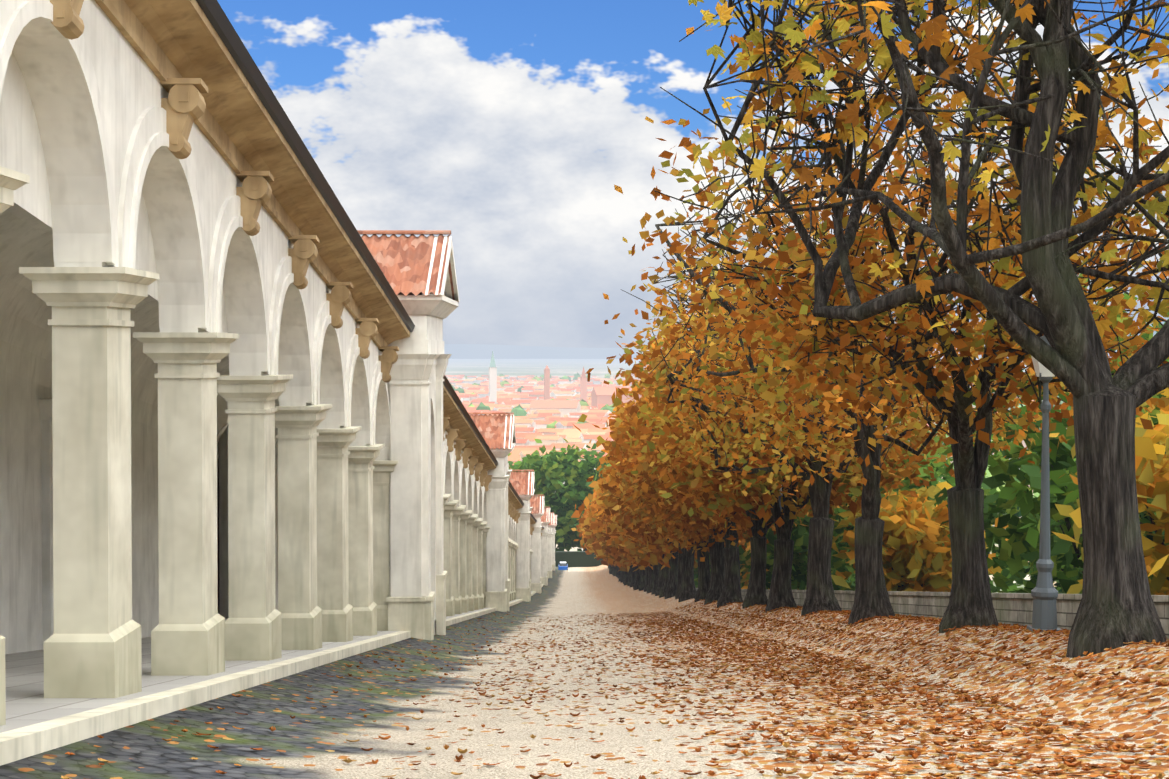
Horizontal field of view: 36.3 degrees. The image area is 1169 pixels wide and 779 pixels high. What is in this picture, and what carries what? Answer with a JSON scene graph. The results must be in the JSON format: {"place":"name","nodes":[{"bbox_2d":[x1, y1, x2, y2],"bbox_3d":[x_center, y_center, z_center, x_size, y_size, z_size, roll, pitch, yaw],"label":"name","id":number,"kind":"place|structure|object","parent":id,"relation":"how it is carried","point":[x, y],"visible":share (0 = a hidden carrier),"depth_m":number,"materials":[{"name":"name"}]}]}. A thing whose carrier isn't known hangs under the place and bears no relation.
{"place":"outdoors","nodes":[
{"label":"outdoors","id":0,"kind":"place"},
{"bbox_2d":[554,514,556,524],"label":"pavilion roof","id":1,"kind":"structure","parent":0,"point":[555,519],"depth_m":325.65,"materials":[{"name":"red tile"}]},
{"bbox_2d":[0,359,1168,778],"bbox_3d":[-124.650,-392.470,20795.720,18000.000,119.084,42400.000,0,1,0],"label":"ground","id":2,"kind":"structure","parent":0,"point":[308,741],"depth_m":18.99,"materials":[{"name":"beige gravel"}]},
{"bbox_2d":[0,0,414,765],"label":"arcade","id":3,"kind":"object","parent":2,"relation":"on","point":[162,138],"visible":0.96,"depth_m":22.57},
{"bbox_2d":[0,166,397,725],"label":"columns","id":4,"kind":"structure","parent":3,"relation":"attached to","point":[333,543],"depth_m":21.20,"materials":[{"name":"beige stone"}]},
{"bbox_2d":[217,236,459,639],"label":"pavilion","id":5,"kind":"structure","parent":2,"relation":"on","point":[416,599],"depth_m":42.57,"materials":[{"name":"white paint"}]},
{"bbox_2d":[357,230,454,299],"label":"pavilion roof","id":6,"kind":"structure","parent":5,"relation":"attached to","point":[403,261],"depth_m":43.90,"materials":[{"name":"red tile"}]},
{"bbox_2d":[217,375,497,625],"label":"arcade","id":7,"kind":"object","parent":2,"relation":"on","point":[469,460],"visible":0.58,"depth_m":66.97},
{"bbox_2d":[443,494,489,615],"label":"columns","id":8,"kind":"structure","parent":7,"relation":"attached to","point":[464,554],"depth_m":72.49,"materials":[{"name":"beige stone"}]},
{"bbox_2d":[482,415,515,611],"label":"pavilion","id":9,"kind":"structure","parent":2,"relation":"on","point":[497,586],"depth_m":89.55,"materials":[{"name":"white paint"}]},
{"bbox_2d":[468,412,513,448],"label":"pavilion roof","id":10,"kind":"structure","parent":9,"relation":"attached to","point":[491,428],"depth_m":90.86,"materials":[{"name":"red tile"}]},
{"bbox_2d":[508,481,523,606],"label":"arcade","id":11,"kind":"object","parent":2,"relation":"on","point":[515,502],"visible":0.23,"depth_m":123.74},
{"bbox_2d":[508,538,518,601],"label":"columns","id":12,"kind":"structure","parent":11,"relation":"attached to","point":[512,546],"depth_m":128.09,"materials":[{"name":"beige stone"}]},
{"bbox_2d":[515,472,534,601],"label":"pavilion","id":13,"kind":"structure","parent":2,"relation":"on","point":[523,586],"depth_m":136.56,"materials":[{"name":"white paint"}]},
{"bbox_2d":[509,470,533,494],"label":"pavilion roof","id":14,"kind":"structure","parent":13,"relation":"attached to","point":[518,480],"depth_m":137.73,"materials":[{"name":"red tile"}]},
{"bbox_2d":[508,453,556,540],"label":"tree","id":15,"kind":"object","parent":2,"relation":"on","point":[517,464],"depth_m":420.09,"materials":[{"name":"green plant"}]},
{"bbox_2d":[530,514,536,595],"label":"arcade","id":16,"kind":"object","parent":2,"relation":"on","point":[533,520],"visible":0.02,"depth_m":176.81},
{"bbox_2d":[530,550,532,579],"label":"portico piers","id":17,"kind":"structure","parent":16,"relation":"attached to","point":[531,552],"depth_m":183.66,"materials":[{"name":"beige stone"}]},
{"bbox_2d":[530,496,544,593],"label":"pavilion","id":18,"kind":"structure","parent":2,"relation":"on","point":[536,577],"depth_m":183.56,"materials":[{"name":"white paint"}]},
{"bbox_2d":[530,495,543,513],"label":"pavilion roof","id":19,"kind":"structure","parent":18,"relation":"attached to","point":[535,503],"depth_m":184.60,"materials":[{"name":"red tile"}]},
{"bbox_2d":[541,508,550,585],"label":"pavilion","id":20,"kind":"structure","parent":2,"relation":"on","point":[544,572],"depth_m":230.54,"materials":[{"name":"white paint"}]},
{"bbox_2d":[541,507,549,521],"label":"pavilion roof","id":21,"kind":"structure","parent":20,"relation":"attached to","point":[545,517],"depth_m":231.12,"materials":[{"name":"red tile"}]},
{"bbox_2d":[508,438,589,550],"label":"tree","id":22,"kind":"object","parent":2,"relation":"on","point":[541,463],"visible":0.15,"depth_m":392.85,"materials":[{"name":"green plant"}]},
{"bbox_2d":[547,513,553,577],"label":"pavilion","id":23,"kind":"structure","parent":2,"relation":"on","point":[549,553],"depth_m":277.54,"materials":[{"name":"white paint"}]},
{"bbox_2d":[548,512,553,524],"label":"pavilion roof","id":24,"kind":"structure","parent":23,"relation":"attached to","point":[552,518],"depth_m":278.37,"materials":[{"name":"red tile"}]},
{"bbox_2d":[552,525,556,570],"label":"pavilion","id":25,"kind":"structure","parent":2,"relation":"on","point":[553,548],"depth_m":324.52,"materials":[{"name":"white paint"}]},
{"bbox_2d":[558,562,567,569],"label":"car","id":26,"kind":"object","parent":2,"relation":"on","point":[563,566],"visible":0.85,"depth_m":334.95,"materials":[{"name":"blue paint"}]},
{"bbox_2d":[535,443,611,550],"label":"tree","id":27,"kind":"object","parent":2,"relation":"on","point":[581,471],"visible":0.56,"depth_m":384.52,"materials":[{"name":"green plant"}]},
{"bbox_2d":[555,551,602,566],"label":"hedge","id":28,"kind":"object","parent":2,"relation":"on","point":[577,558],"visible":0.07,"depth_m":352.53,"materials":[{"name":"green plant"}]},
{"bbox_2d":[574,513,608,564],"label":"tree","id":29,"kind":"object","parent":2,"relation":"on","point":[577,527],"depth_m":241.50,"materials":[{"name":"orange plant"}]},
{"bbox_2d":[577,529,614,574],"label":"tree","id":30,"kind":"object","parent":2,"relation":"on","point":[587,552],"visible":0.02,"depth_m":276.01,"materials":[{"name":"orange plant"}]},
{"bbox_2d":[581,516,613,574],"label":"tree","id":31,"kind":"object","parent":2,"relation":"on","point":[612,567],"depth_m":285.62,"materials":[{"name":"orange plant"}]},
{"bbox_2d":[577,516,624,582],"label":"tree","id":32,"kind":"object","parent":2,"relation":"on","point":[606,563],"visible":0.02,"depth_m":225.85,"materials":[{"name":"orange plant"}]},
{"bbox_2d":[578,502,624,583],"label":"tree","id":33,"kind":"object","parent":2,"relation":"on","point":[580,525],"visible":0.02,"depth_m":217.51,"materials":[{"name":"orange plant"}]},
{"bbox_2d":[587,508,616,576],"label":"tree","id":34,"kind":"object","parent":2,"relation":"on","point":[615,570],"depth_m":268.35,"materials":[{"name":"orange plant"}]},
{"bbox_2d":[583,531,620,578],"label":"tree","id":35,"kind":"object","parent":2,"relation":"on","point":[613,564],"depth_m":251.34,"materials":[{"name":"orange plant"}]},
{"bbox_2d":[579,502,627,585],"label":"tree","id":36,"kind":"object","parent":2,"relation":"on","point":[595,539],"depth_m":208.42,"materials":[{"name":"orange plant"}]},
{"bbox_2d":[575,493,640,590],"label":"tree","id":37,"kind":"object","parent":2,"relation":"on","point":[611,558],"depth_m":174.87,"materials":[{"name":"orange plant"}]},
{"bbox_2d":[571,481,645,590],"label":"tree","id":38,"kind":"object","parent":2,"relation":"on","point":[576,514],"visible":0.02,"depth_m":166.16,"materials":[{"name":"orange plant"}]},
{"bbox_2d":[581,489,635,588],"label":"tree","id":39,"kind":"object","parent":2,"relation":"on","point":[629,561],"visible":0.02,"depth_m":183.22,"materials":[{"name":"orange plant"}]},
{"bbox_2d":[582,497,635,587],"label":"tree","id":40,"kind":"object","parent":2,"relation":"on","point":[633,574],"depth_m":191.73,"materials":[{"name":"orange plant"}]},
{"bbox_2d":[587,493,631,585],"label":"tree","id":41,"kind":"object","parent":2,"relation":"on","point":[593,544],"depth_m":200.27,"materials":[{"name":"orange plant"}]},
{"bbox_2d":[61,599,1168,778],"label":"fallen leaves","id":42,"kind":"object","parent":2,"relation":"on","point":[939,720],"visible":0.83,"depth_m":21.48,"materials":[{"name":"orange plant"}]},
{"bbox_2d":[588,494,647,591],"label":"tree","id":43,"kind":"object","parent":2,"relation":"on","point":[600,552],"depth_m":157.37,"materials":[{"name":"orange plant"}]},
{"bbox_2d":[583,491,653,593],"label":"tree","id":44,"kind":"object","parent":2,"relation":"on","point":[650,568],"visible":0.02,"depth_m":148.81,"materials":[{"name":"orange plant"}]},
{"bbox_2d":[583,484,658,594],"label":"tree","id":45,"kind":"object","parent":2,"relation":"on","point":[614,549],"visible":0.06,"depth_m":139.98,"materials":[{"name":"orange plant"}]},
{"bbox_2d":[578,465,697,595],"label":"tree","id":46,"kind":"object","parent":2,"relation":"on","point":[581,508],"visible":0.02,"depth_m":132.03,"materials":[{"name":"orange plant"}]},
{"bbox_2d":[589,472,695,597],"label":"tree","id":47,"kind":"object","parent":2,"relation":"on","point":[664,568],"visible":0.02,"depth_m":123.57,"materials":[{"name":"orange plant"}]},
{"bbox_2d":[595,423,696,598],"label":"tree","id":48,"kind":"object","parent":2,"relation":"on","point":[671,588],"depth_m":115.57,"materials":[{"name":"orange plant"}]},
{"bbox_2d":[586,402,745,599],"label":"tree","id":49,"kind":"object","parent":2,"relation":"on","point":[613,507],"visible":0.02,"depth_m":106.83,"materials":[{"name":"orange plant"}]},
{"bbox_2d":[589,400,749,601],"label":"tree","id":50,"kind":"object","parent":2,"relation":"on","point":[703,563],"visible":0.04,"depth_m":89.81,"materials":[{"name":"orange plant"}]},
{"bbox_2d":[596,398,750,601],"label":"tree","id":51,"kind":"object","parent":2,"relation":"on","point":[688,591],"depth_m":98.64,"materials":[{"name":"orange plant"}]},
{"bbox_2d":[677,558,710,587],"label":"bush","id":52,"kind":"object","parent":2,"relation":"on","point":[696,576],"visible":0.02,"depth_m":162.81,"materials":[{"name":"green plant"}]},
{"bbox_2d":[600,355,808,604],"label":"tree","id":53,"kind":"object","parent":2,"relation":"on","point":[717,565],"visible":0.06,"depth_m":80.90,"materials":[{"name":"orange plant"}]},
{"bbox_2d":[592,334,848,607],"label":"tree","id":54,"kind":"object","parent":2,"relation":"on","point":[731,591],"visible":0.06,"depth_m":72.49,"materials":[{"name":"orange plant"}]},
{"bbox_2d":[709,537,750,587],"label":"bush","id":55,"kind":"object","parent":2,"relation":"on","point":[742,558],"visible":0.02,"depth_m":111.55,"materials":[{"name":"green plant"}]},
{"bbox_2d":[445,351,1032,483],"bbox_3d":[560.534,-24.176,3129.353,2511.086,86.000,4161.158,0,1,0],"label":"city buildings","id":56,"kind":"structure","parent":2,"relation":"on","point":[540,407],"depth_m":2072.80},
{"bbox_2d":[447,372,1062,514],"bbox_3d":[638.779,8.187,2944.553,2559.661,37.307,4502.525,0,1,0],"label":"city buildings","id":57,"kind":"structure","parent":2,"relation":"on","point":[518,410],"depth_m":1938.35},
{"bbox_2d":[740,536,769,588],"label":"bush","id":58,"kind":"object","parent":2,"relation":"on","point":[744,576],"depth_m":109.84,"materials":[{"name":"green plant"}]},
{"bbox_2d":[622,274,908,608],"bbox_3d":[6.473,1.933,64.453,10.277,12.505,10.681,0,1,0],"label":"tree","id":59,"kind":"object","parent":2,"relation":"on","point":[756,592],"visible":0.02,"depth_m":63.88,"materials":[{"name":"orange plant"}]},
{"bbox_2d":[573,248,975,612],"bbox_3d":[5.874,1.456,55.549,11.732,11.657,11.684,-1,1,-35],"label":"tree","id":60,"kind":"object","parent":2,"relation":"on","point":[780,594],"visible":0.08,"depth_m":54.30,"materials":[{"name":"orange plant"}]},
{"bbox_2d":[778,480,781,509],"bbox_3d":[6.615,5.119,60.448,0.480,4.600,0.480,0,1,0],"label":"lamp post","id":61,"kind":"object","parent":2,"relation":"on","point":[779,499],"visible":0.15,"depth_m":60.38,"materials":[{"name":"grey metal"}]},
{"bbox_2d":[739,509,854,589],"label":"bush","id":62,"kind":"object","parent":2,"relation":"on","point":[799,573],"visible":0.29,"depth_m":84.03,"materials":[{"name":"green plant"}]},
{"bbox_2d":[604,183,1010,615],"bbox_3d":[6.343,0.317,47.068,11.624,12.091,11.093,0,1,0],"label":"tree","id":63,"kind":"object","parent":2,"relation":"on","point":[820,594],"visible":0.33,"depth_m":47.09,"materials":[{"name":"orange plant"}]},
{"bbox_2d":[603,70,1139,624],"bbox_3d":[6.316,-1.255,38.274,10.930,13.233,11.062,-1,1,-31],"label":"tree","id":64,"kind":"object","parent":2,"relation":"on","point":[869,440],"visible":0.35,"depth_m":38.22,"materials":[{"name":"orange plant"}]},
{"bbox_2d":[614,0,1168,632],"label":"tree","id":65,"kind":"object","parent":2,"relation":"on","point":[970,600],"visible":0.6,"depth_m":28.14,"materials":[{"name":"orange plant"}]},
{"bbox_2d":[794,428,988,590],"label":"bush","id":66,"kind":"object","parent":2,"relation":"on","point":[838,564],"visible":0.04,"depth_m":75.29,"materials":[{"name":"green plant"}]},
{"bbox_2d":[660,0,1168,657],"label":"tree","id":67,"kind":"object","parent":2,"relation":"on","point":[1116,608],"visible":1,"depth_m":21.36,"materials":[{"name":"brown plant"}]},
{"bbox_2d":[831,478,1008,591],"bbox_3d":[11.406,5.820,61.914,6.797,6.560,6.019,0,1,0],"label":"bush","id":68,"kind":"object","parent":2,"relation":"on","point":[916,555],"visible":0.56,"depth_m":60.89,"materials":[{"name":"yellow plant"}]},
{"bbox_2d":[696,588,1168,638],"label":"parapet wall","id":69,"kind":"structure","parent":2,"relation":"on","point":[1012,608],"depth_m":32.42,"materials":[{"name":"grey stone"}]},
{"bbox_2d":[905,432,1061,592],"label":"bush","id":70,"kind":"object","parent":2,"relation":"on","point":[1005,572],"visible":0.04,"depth_m":91.21,"materials":[{"name":"green plant"}]},
{"bbox_2d":[1027,335,1062,632],"bbox_3d":[6.819,1.349,26.367,0.480,4.600,0.480,0,1,0],"label":"lamp post","id":71,"kind":"object","parent":2,"relation":"on","point":[1044,593],"visible":0.9,"depth_m":26.30,"materials":[{"name":"grey metal"}]},
{"bbox_2d":[1014,457,1075,591],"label":"bush","id":72,"kind":"object","parent":2,"relation":"on","point":[1017,514],"depth_m":80.61,"materials":[{"name":"green plant"}]},
{"bbox_2d":[934,273,1168,593],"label":"bush","id":73,"kind":"object","parent":2,"relation":"on","point":[1017,532],"visible":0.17,"depth_m":52.82,"materials":[{"name":"green plant"}]},
{"bbox_2d":[996,449,1141,591],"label":"bush","id":74,"kind":"object","parent":2,"relation":"on","point":[1025,561],"depth_m":67.21,"materials":[{"name":"green plant"}]},
{"bbox_2d":[1018,307,1168,579],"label":"bush","id":75,"kind":"object","parent":2,"relation":"on","point":[1061,546],"visible":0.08,"depth_m":52.55,"materials":[{"name":"green plant"}]},
{"bbox_2d":[1051,388,1168,594],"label":"bush","id":76,"kind":"object","parent":2,"relation":"on","point":[1152,468],"visible":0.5,"depth_m":35.61,"materials":[{"name":"yellow plant"}]},
{"bbox_2d":[1114,369,1164,541],"bbox_3d":[19.202,4.004,54.782,7.064,13.085,7.556,-1,1,-32],"label":"bush","id":77,"kind":"object","parent":2,"relation":"on","point":[1150,537],"visible":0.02,"depth_m":54.00,"materials":[{"name":"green plant"}]},
{"bbox_2d":[217,0,1168,347],"label":"sky","id":78,"kind":"structure","parent":0,"point":[510,128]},
{"bbox_2d":[444,343,1116,358],"bbox_3d":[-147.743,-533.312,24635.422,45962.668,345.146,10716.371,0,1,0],"label":"mountains","id":79,"kind":"structure","parent":0,"point":[470,351],"depth_m":29976.68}
]}

